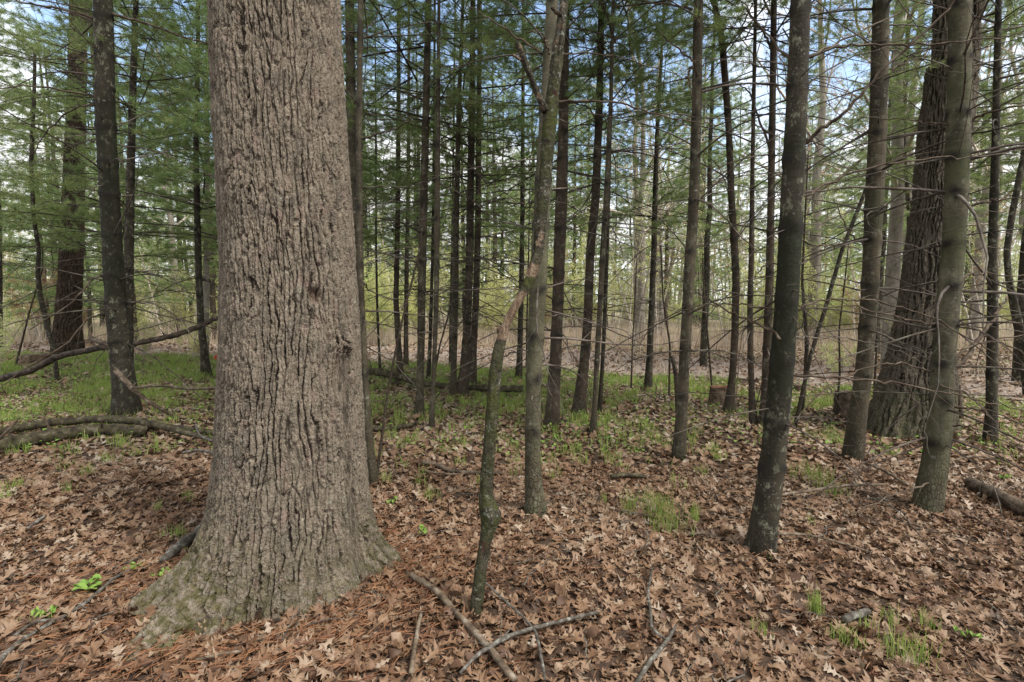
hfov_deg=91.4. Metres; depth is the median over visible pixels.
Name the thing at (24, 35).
pine
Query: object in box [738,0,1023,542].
pine tree
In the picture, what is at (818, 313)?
shrub
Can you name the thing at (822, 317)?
dead tree
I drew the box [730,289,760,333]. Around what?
shrub
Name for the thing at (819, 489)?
fallen branch
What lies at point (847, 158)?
pine
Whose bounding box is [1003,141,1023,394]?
dead tree
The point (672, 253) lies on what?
bare tree
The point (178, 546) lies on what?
fallen branch
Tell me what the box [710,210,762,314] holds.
bare tree
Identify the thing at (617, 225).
pine
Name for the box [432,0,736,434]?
pine tree
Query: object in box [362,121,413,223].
bare tree
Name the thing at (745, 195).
pine
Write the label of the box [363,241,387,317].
shrub
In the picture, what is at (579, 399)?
pine tree
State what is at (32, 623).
fallen branch
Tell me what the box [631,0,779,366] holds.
pine
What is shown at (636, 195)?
bare tree
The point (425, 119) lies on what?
pine tree
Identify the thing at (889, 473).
fallen branch
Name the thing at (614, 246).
pine
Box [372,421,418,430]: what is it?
fallen log
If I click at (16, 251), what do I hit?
pine
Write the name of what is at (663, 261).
pale sapling
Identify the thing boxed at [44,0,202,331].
tree
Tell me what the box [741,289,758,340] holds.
pale sapling
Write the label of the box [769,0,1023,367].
bare tree
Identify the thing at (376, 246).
sapling
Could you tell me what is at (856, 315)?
shrub
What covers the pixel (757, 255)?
pale sapling
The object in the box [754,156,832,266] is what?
pine
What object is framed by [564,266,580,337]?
pale sapling
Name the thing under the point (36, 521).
fallen branch
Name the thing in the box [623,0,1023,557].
pine tree
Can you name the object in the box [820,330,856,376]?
shrub
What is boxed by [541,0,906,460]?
pine tree
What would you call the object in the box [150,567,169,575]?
seedling
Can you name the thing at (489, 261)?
pale sapling
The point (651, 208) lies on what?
pine
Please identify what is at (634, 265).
pale sapling
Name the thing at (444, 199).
bare tree
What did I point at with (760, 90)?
sky
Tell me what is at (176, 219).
pine
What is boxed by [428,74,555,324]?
pine
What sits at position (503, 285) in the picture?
shrub
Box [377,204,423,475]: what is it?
sapling
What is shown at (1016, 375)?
pine
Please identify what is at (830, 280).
pale sapling
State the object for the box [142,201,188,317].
pine
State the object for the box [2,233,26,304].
pale sapling
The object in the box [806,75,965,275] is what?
pine
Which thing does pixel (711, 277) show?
pale sapling
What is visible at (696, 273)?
bare tree
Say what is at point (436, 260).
pine tree
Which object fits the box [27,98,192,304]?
pine
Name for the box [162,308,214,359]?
shrub
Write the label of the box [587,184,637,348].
pale sapling
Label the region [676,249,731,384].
sapling
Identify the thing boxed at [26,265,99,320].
shrub
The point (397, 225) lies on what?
pine tree
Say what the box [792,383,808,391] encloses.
tree stump
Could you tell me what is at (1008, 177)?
pine
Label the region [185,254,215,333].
pale sapling
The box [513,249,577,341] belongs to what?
shrub
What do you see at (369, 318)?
shrub
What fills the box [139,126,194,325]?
bare tree
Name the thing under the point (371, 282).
pale sapling
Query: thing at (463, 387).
pine tree
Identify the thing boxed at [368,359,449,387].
fallen log
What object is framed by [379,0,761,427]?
pine tree
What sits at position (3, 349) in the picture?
shrub
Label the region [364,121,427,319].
pine
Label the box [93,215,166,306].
shrub
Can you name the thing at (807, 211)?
bare tree
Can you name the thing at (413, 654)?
fallen branch
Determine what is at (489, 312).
shrub
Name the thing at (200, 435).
fallen branch
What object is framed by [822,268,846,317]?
shrub
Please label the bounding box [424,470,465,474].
fallen branch
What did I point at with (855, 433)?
pine tree
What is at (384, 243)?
pine
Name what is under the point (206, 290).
pine tree
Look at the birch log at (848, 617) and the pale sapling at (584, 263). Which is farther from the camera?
the pale sapling at (584, 263)
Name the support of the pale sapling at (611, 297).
on the ground at (780, 631)
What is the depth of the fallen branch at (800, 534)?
3.13 m
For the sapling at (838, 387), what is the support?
on the ground at (780, 631)
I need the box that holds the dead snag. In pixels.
[470,0,567,615]
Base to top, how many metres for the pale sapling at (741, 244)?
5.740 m
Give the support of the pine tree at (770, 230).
on the ground at (780, 631)
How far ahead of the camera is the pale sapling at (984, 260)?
16.71 m
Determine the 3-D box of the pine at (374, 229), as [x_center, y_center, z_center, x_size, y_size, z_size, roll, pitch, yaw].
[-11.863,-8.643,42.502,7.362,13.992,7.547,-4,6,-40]
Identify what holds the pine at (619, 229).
on the ground at (780, 631)
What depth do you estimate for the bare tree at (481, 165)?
33.42 m
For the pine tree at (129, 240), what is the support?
on the ground at (780, 631)
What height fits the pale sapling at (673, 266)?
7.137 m
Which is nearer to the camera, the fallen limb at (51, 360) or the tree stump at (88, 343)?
the fallen limb at (51, 360)
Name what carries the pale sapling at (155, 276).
on the ground at (780, 631)
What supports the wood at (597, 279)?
on the ground at (780, 631)
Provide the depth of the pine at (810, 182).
45.04 m
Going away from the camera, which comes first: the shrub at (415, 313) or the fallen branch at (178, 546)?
the fallen branch at (178, 546)
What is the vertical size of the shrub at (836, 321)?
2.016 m
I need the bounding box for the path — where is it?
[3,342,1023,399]
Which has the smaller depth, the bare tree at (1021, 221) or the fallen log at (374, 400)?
the fallen log at (374, 400)
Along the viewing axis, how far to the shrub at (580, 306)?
29.34 m
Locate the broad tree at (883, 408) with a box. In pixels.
[866,0,986,439]
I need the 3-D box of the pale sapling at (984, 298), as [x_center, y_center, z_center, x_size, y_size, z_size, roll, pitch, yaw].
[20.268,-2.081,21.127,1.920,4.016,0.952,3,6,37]
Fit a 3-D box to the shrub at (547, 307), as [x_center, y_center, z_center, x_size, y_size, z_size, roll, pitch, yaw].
[1.005,-2.341,18.076,2.722,4.974,2.749,-2,5,-24]
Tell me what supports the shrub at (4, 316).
on the ground at (780, 631)
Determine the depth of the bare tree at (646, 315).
50.39 m
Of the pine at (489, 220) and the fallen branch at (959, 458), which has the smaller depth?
the fallen branch at (959, 458)
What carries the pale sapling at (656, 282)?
on the ground at (780, 631)
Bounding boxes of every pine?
[0,0,216,249]
[0,0,218,274]
[0,12,152,312]
[0,35,148,314]
[0,75,103,338]
[0,159,32,313]
[2,202,31,279]
[3,31,217,340]
[4,93,186,326]
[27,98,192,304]
[78,0,453,205]
[88,52,218,325]
[98,150,209,318]
[117,3,411,235]
[125,0,392,253]
[134,46,218,340]
[135,56,218,325]
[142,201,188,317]
[163,143,218,299]
[344,41,430,306]
[345,83,411,278]
[364,27,485,320]
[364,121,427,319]
[365,96,485,325]
[368,159,402,268]
[370,100,500,327]
[381,74,527,318]
[428,40,573,325]
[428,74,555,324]
[443,83,530,326]
[445,23,595,291]
[497,99,620,307]
[497,149,530,265]
[527,57,669,265]
[532,77,615,328]
[565,120,650,325]
[568,109,613,317]
[582,140,648,320]
[597,62,742,328]
[625,150,680,268]
[629,108,765,284]
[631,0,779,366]
[663,40,764,326]
[667,227,742,321]
[699,86,774,249]
[725,45,863,266]
[729,45,863,294]
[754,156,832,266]
[757,107,858,259]
[775,0,1023,194]
[802,0,931,353]
[804,130,863,296]
[806,0,1023,227]
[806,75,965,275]
[826,184,884,302]
[831,158,864,283]
[900,32,1021,321]
[900,57,1021,282]
[917,0,1023,380]
[961,113,1017,321]
[1000,54,1023,240]
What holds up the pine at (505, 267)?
on the ground at (780, 631)
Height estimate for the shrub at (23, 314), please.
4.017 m
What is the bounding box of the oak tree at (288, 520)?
[117,0,403,660]
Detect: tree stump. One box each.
[17,353,51,367]
[84,339,92,346]
[707,385,726,405]
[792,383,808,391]
[832,390,850,418]
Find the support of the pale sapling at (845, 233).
on the ground at (780, 631)
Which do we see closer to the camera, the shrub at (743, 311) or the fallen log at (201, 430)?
the fallen log at (201, 430)
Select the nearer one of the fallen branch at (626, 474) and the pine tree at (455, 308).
the fallen branch at (626, 474)
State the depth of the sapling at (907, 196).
13.23 m
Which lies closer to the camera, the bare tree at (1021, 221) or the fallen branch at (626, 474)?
the fallen branch at (626, 474)
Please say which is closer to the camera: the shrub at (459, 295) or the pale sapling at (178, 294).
the pale sapling at (178, 294)
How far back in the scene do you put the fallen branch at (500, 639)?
2.15 m
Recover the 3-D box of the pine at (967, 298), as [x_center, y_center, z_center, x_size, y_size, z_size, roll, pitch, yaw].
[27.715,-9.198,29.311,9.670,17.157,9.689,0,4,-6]
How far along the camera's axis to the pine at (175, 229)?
9.31 m
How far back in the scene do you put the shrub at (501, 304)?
23.35 m
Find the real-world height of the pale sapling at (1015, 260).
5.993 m
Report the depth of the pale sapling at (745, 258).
26.89 m
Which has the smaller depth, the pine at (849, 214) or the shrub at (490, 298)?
the shrub at (490, 298)
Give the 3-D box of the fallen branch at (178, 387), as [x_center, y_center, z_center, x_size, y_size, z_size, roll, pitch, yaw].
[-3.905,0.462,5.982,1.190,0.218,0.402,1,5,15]
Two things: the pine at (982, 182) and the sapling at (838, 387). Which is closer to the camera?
the sapling at (838, 387)
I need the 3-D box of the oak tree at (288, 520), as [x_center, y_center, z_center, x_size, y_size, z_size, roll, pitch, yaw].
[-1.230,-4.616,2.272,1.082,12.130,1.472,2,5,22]
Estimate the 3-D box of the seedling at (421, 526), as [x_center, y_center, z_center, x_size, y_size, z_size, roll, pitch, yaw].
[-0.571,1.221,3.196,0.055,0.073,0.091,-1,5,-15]
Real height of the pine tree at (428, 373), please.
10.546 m
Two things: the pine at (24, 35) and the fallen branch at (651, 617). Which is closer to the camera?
the fallen branch at (651, 617)
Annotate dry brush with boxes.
[3,301,1013,379]
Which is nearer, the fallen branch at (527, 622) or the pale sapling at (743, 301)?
the fallen branch at (527, 622)
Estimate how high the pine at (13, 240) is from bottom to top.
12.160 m
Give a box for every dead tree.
[793,185,865,427]
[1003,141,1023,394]
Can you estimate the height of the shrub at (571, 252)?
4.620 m
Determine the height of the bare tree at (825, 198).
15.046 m
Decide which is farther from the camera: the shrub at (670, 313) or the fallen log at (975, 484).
the shrub at (670, 313)
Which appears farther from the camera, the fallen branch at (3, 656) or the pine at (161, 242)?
the pine at (161, 242)
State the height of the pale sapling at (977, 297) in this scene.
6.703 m
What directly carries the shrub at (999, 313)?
on the ground at (780, 631)
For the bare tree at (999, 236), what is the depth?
22.03 m
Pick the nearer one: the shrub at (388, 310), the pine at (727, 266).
the shrub at (388, 310)
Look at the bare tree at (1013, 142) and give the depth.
22.86 m
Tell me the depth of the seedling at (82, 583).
2.57 m
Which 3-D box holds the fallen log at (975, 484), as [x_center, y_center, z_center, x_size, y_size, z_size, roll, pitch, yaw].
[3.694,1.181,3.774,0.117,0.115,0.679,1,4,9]
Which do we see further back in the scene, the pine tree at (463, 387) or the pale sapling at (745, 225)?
the pale sapling at (745, 225)
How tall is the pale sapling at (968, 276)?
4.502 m
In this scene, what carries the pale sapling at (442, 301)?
on the ground at (780, 631)
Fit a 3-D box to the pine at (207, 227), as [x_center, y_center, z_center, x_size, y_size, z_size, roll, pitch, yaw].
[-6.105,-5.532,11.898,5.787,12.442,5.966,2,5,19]
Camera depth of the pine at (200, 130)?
7.75 m
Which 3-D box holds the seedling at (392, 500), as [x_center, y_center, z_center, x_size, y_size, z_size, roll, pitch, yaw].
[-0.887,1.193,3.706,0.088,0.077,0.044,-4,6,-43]
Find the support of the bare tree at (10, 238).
on the ground at (780, 631)
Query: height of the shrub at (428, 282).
5.979 m
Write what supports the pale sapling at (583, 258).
on the ground at (780, 631)
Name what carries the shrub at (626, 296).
on the ground at (780, 631)
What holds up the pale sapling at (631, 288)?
on the ground at (780, 631)
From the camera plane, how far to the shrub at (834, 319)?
21.00 m
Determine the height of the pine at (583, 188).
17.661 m
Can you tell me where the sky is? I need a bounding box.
[0,0,1023,304]
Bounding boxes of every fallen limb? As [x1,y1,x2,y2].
[0,315,217,381]
[89,336,107,346]
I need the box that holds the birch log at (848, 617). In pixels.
[841,607,870,623]
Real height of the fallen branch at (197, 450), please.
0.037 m
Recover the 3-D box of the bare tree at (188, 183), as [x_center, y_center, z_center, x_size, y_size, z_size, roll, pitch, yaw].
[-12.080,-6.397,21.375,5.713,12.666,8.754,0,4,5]
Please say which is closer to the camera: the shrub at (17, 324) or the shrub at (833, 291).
the shrub at (17, 324)
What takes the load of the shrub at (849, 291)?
on the ground at (780, 631)
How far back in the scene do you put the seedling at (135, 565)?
2.82 m
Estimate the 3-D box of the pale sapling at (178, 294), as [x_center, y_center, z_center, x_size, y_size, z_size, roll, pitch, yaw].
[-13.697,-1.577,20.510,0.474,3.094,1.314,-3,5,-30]
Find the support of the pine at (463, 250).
on the ground at (780, 631)
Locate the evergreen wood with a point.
(723, 247)
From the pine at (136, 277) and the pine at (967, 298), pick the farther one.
the pine at (967, 298)
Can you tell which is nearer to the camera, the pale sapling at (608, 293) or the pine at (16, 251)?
the pale sapling at (608, 293)
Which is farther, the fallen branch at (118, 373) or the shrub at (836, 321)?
the shrub at (836, 321)
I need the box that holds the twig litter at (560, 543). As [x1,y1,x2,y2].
[0,383,1023,681]
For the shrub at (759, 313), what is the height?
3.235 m
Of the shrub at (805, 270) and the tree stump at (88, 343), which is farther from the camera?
the shrub at (805, 270)
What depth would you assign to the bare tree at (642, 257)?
17.31 m
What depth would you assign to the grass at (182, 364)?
6.86 m
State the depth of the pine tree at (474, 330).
9.10 m
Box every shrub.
[0,301,10,337]
[0,308,22,371]
[3,258,57,340]
[4,297,50,331]
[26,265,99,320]
[49,283,100,331]
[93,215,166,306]
[134,265,152,337]
[134,298,146,328]
[134,311,161,358]
[145,259,191,333]
[145,280,196,329]
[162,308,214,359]
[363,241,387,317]
[364,254,399,345]
[364,279,413,341]
[367,241,414,345]
[372,242,433,337]
[403,219,463,332]
[409,297,425,327]
[430,263,461,327]
[472,250,510,336]
[472,267,512,340]
[479,285,512,332]
[489,240,565,338]
[490,292,528,342]
[498,221,586,340]
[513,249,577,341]
[527,236,577,307]
[563,286,580,325]
[567,279,595,326]
[573,263,620,328]
[577,266,621,327]
[608,250,646,328]
[609,259,632,325]
[668,298,681,325]
[693,264,723,325]
[708,292,746,336]
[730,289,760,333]
[739,262,774,340]
[739,278,763,333]
[741,205,810,306]
[754,241,809,329]
[763,240,826,304]
[764,262,828,335]
[774,261,843,338]
[807,253,860,338]
[820,300,858,339]
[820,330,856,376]
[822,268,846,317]
[822,274,856,337]
[822,301,845,337]
[824,287,852,334]
[833,270,860,339]
[835,262,881,336]
[884,309,967,329]
[958,299,986,339]
[970,270,1017,333]
[984,234,1019,342]
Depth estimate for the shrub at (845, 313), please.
20.78 m
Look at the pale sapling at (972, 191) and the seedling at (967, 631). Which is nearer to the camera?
the seedling at (967, 631)
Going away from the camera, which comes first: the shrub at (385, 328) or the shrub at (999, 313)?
the shrub at (385, 328)
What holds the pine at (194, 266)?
on the ground at (780, 631)
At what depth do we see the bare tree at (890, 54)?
18.27 m
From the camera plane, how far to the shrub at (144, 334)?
13.41 m
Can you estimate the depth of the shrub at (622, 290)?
30.16 m
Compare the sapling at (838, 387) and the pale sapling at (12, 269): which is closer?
the sapling at (838, 387)
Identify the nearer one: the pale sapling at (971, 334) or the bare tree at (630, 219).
the pale sapling at (971, 334)
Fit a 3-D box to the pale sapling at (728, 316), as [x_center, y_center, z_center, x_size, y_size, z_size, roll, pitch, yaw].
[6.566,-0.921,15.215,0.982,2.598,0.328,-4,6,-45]
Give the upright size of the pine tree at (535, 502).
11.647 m
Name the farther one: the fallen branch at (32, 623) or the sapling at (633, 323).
the sapling at (633, 323)
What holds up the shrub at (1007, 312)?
on the ground at (780, 631)
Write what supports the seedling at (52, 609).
on the ground at (780, 631)
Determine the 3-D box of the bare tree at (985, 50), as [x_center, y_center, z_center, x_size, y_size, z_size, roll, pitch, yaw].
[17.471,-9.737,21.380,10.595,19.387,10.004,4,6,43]
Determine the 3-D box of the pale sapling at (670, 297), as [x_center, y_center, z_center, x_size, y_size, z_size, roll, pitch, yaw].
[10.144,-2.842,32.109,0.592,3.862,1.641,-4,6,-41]
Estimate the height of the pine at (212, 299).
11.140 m
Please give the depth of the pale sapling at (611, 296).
20.24 m
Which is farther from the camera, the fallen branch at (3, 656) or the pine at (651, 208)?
the pine at (651, 208)
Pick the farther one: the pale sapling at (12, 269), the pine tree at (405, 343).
the pale sapling at (12, 269)
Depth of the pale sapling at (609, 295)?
16.93 m
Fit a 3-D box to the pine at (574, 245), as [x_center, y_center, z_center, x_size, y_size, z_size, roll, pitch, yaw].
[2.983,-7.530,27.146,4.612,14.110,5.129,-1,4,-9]
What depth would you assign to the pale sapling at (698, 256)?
20.23 m
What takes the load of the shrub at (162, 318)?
on the ground at (780, 631)
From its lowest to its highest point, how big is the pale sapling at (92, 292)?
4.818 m
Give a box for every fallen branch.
[0,568,130,664]
[13,617,63,635]
[25,515,46,528]
[113,368,181,418]
[132,374,215,389]
[159,521,201,563]
[182,449,211,453]
[194,423,212,441]
[195,649,242,660]
[404,571,517,681]
[408,611,421,674]
[420,457,500,474]
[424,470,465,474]
[459,604,598,674]
[485,582,546,680]
[610,472,646,478]
[635,624,676,681]
[647,569,665,639]
[778,532,872,553]
[782,483,886,495]
[864,462,908,485]
[950,455,1005,463]
[998,380,1021,386]
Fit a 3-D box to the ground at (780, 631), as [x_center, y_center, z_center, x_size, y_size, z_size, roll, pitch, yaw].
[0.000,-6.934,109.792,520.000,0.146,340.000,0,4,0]
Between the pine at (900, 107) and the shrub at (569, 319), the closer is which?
the pine at (900, 107)
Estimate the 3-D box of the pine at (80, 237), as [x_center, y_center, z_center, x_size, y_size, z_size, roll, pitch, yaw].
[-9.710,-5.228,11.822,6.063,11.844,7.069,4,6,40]
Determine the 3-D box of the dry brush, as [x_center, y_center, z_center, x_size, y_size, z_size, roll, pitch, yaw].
[0.041,-1.386,21.255,77.422,2.543,25.627,0,4,0]
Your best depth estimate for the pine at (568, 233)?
27.23 m
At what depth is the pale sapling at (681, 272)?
21.26 m
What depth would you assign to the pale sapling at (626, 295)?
19.84 m
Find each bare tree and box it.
[0,120,156,336]
[1,178,32,318]
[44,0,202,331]
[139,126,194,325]
[165,137,214,223]
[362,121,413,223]
[377,82,484,266]
[446,97,526,241]
[515,1,749,340]
[552,2,766,333]
[569,91,721,262]
[597,106,747,340]
[600,146,671,267]
[601,24,743,337]
[617,171,675,316]
[622,119,746,322]
[648,124,764,323]
[655,0,931,340]
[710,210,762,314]
[726,30,864,297]
[741,135,850,262]
[755,92,864,320]
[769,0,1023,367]
[775,0,1019,263]
[811,0,1023,245]
[888,7,1023,238]
[889,1,1023,344]
[967,78,1019,302]
[970,34,1023,230]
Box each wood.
[2,168,1019,319]
[3,165,1019,323]
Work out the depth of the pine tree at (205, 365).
9.35 m
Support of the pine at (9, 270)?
on the ground at (780, 631)
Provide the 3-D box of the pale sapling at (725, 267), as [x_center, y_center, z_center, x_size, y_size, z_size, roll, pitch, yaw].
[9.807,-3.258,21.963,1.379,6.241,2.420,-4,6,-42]
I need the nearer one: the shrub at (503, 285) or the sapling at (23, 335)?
the sapling at (23, 335)
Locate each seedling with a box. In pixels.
[31,604,57,616]
[72,574,101,591]
[121,561,144,570]
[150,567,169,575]
[387,496,396,504]
[419,524,426,535]
[953,625,982,639]
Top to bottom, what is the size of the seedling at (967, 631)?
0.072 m
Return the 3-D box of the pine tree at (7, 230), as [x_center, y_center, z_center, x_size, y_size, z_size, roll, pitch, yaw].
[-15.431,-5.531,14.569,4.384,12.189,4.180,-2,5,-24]
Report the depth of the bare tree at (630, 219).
39.60 m
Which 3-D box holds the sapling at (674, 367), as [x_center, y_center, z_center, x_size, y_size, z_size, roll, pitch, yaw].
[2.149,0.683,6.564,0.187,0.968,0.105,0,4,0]
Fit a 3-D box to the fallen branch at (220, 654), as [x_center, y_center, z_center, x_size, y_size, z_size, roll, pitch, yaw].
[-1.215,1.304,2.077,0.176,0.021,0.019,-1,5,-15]
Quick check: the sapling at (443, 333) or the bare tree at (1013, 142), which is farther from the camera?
the bare tree at (1013, 142)
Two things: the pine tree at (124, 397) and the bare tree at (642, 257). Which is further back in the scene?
the bare tree at (642, 257)
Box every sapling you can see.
[1,50,96,379]
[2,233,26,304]
[3,231,25,313]
[7,241,42,341]
[10,239,61,365]
[85,232,102,336]
[121,181,177,341]
[144,221,170,325]
[162,214,217,311]
[172,267,182,328]
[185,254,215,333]
[345,23,440,376]
[363,185,401,343]
[366,254,379,330]
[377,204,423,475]
[426,296,462,367]
[427,206,473,319]
[439,270,447,327]
[480,231,508,298]
[496,167,552,368]
[501,150,551,299]
[563,211,588,336]
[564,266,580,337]
[565,208,595,311]
[567,257,584,348]
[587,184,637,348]
[592,263,617,339]
[594,259,618,330]
[597,148,678,346]
[607,269,624,337]
[608,66,705,348]
[608,252,623,335]
[609,258,623,330]
[612,169,661,346]
[619,223,678,340]
[619,239,645,339]
[624,246,698,395]
[626,233,657,340]
[630,250,656,387]
[648,214,674,317]
[664,206,686,301]
[665,225,701,335]
[668,271,679,324]
[670,286,682,336]
[670,356,677,412]
[674,171,715,311]
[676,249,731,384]
[686,159,724,344]
[711,199,744,328]
[712,257,726,325]
[716,134,779,334]
[718,268,731,352]
[722,173,757,350]
[730,254,758,324]
[737,221,754,328]
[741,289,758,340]
[754,229,777,319]
[754,230,765,285]
[760,153,881,409]
[799,199,815,293]
[799,237,897,414]
[800,221,830,342]
[820,172,863,316]
[821,187,860,304]
[824,257,837,333]
[836,1,978,233]
[837,215,860,345]
[848,260,899,389]
[854,244,862,303]
[960,185,1006,346]
[960,242,985,310]
[961,244,986,348]
[962,196,1008,344]
[964,255,1007,327]
[966,128,987,289]
[998,183,1020,306]
[1004,233,1020,295]
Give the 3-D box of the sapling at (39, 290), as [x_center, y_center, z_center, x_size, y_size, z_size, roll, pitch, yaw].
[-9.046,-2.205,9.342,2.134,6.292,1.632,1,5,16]
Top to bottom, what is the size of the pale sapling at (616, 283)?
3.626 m
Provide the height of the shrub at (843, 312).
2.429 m
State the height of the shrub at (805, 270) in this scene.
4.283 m
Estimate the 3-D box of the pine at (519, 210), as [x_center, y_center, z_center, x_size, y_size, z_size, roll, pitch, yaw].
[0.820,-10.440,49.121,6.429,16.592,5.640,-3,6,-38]
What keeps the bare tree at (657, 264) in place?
on the ground at (780, 631)
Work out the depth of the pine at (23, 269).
20.92 m
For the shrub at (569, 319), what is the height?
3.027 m
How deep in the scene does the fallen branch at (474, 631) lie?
2.21 m
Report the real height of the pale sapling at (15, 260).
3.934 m
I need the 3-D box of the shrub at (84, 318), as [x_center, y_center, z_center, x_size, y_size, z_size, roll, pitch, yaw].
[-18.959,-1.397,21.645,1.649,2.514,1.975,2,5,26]
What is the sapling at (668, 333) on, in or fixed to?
on the ground at (780, 631)
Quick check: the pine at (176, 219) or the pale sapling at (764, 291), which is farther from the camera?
the pine at (176, 219)
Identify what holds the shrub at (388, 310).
on the ground at (780, 631)
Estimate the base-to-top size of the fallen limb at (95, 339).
0.148 m
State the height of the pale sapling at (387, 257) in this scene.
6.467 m
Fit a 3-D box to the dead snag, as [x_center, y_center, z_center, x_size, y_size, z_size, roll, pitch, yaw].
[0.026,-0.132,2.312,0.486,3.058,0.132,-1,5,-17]
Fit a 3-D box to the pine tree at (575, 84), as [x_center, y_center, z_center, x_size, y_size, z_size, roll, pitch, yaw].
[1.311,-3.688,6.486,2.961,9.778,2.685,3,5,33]
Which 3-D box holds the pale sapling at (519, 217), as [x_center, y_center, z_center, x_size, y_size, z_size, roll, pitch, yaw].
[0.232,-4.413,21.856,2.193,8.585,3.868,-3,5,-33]
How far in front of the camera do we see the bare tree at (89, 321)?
20.32 m
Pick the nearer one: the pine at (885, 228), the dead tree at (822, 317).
the dead tree at (822, 317)
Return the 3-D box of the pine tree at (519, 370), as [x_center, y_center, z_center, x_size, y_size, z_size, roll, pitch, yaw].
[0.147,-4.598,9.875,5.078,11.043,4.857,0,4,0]
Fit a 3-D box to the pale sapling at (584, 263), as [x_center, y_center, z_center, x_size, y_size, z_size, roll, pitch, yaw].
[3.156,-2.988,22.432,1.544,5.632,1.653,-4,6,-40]
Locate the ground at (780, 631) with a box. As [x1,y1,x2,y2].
[0,305,1023,681]
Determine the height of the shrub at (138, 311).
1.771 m
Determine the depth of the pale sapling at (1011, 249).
17.87 m
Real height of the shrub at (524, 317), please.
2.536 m
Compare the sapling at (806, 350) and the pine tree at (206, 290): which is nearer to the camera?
the sapling at (806, 350)
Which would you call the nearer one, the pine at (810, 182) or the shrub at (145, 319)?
the shrub at (145, 319)
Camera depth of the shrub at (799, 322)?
18.84 m
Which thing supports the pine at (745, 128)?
on the ground at (780, 631)
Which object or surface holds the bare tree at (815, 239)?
on the ground at (780, 631)
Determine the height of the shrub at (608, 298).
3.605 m
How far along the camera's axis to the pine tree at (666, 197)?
8.37 m
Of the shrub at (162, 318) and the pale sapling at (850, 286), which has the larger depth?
the shrub at (162, 318)
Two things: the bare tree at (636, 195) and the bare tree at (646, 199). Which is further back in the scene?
the bare tree at (646, 199)
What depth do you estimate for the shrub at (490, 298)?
21.50 m
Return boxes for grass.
[0,350,1023,672]
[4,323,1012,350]
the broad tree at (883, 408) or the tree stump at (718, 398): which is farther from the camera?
the tree stump at (718, 398)
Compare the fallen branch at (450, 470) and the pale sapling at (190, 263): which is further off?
the pale sapling at (190, 263)
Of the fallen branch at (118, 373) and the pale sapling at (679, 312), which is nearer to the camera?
the fallen branch at (118, 373)
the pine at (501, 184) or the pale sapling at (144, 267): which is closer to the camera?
the pale sapling at (144, 267)
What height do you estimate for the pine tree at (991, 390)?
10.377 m
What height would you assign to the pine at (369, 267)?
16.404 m
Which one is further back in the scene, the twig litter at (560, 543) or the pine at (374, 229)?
the pine at (374, 229)
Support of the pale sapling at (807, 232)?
on the ground at (780, 631)
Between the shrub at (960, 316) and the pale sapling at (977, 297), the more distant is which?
the pale sapling at (977, 297)
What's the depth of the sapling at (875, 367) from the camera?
8.12 m
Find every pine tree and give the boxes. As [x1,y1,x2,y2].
[0,0,193,353]
[0,0,216,356]
[0,0,217,415]
[0,14,93,351]
[2,0,217,375]
[115,0,499,320]
[117,2,218,356]
[167,0,579,418]
[342,0,490,373]
[342,0,510,485]
[343,0,647,397]
[362,0,521,429]
[362,0,551,396]
[363,0,496,378]
[363,2,460,365]
[364,0,606,384]
[370,0,658,378]
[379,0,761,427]
[402,0,716,515]
[403,0,496,366]
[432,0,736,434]
[466,0,750,414]
[512,0,729,412]
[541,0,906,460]
[554,0,764,389]
[586,0,945,426]
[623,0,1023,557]
[631,0,868,427]
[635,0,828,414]
[728,0,1023,460]
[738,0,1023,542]
[827,0,1023,444]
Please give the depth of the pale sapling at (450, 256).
19.05 m
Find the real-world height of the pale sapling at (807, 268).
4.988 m
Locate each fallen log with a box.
[0,411,213,439]
[0,416,149,450]
[151,425,212,435]
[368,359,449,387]
[371,399,396,405]
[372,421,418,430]
[469,384,523,392]
[964,477,1023,515]
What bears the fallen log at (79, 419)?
on the ground at (780, 631)
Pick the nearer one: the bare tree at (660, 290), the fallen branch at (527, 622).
the fallen branch at (527, 622)
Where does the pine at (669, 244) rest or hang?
on the ground at (780, 631)
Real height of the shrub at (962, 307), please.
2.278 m
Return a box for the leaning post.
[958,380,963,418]
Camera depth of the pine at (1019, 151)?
9.75 m
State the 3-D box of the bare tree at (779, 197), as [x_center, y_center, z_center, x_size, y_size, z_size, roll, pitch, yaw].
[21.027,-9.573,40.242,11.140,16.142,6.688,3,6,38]

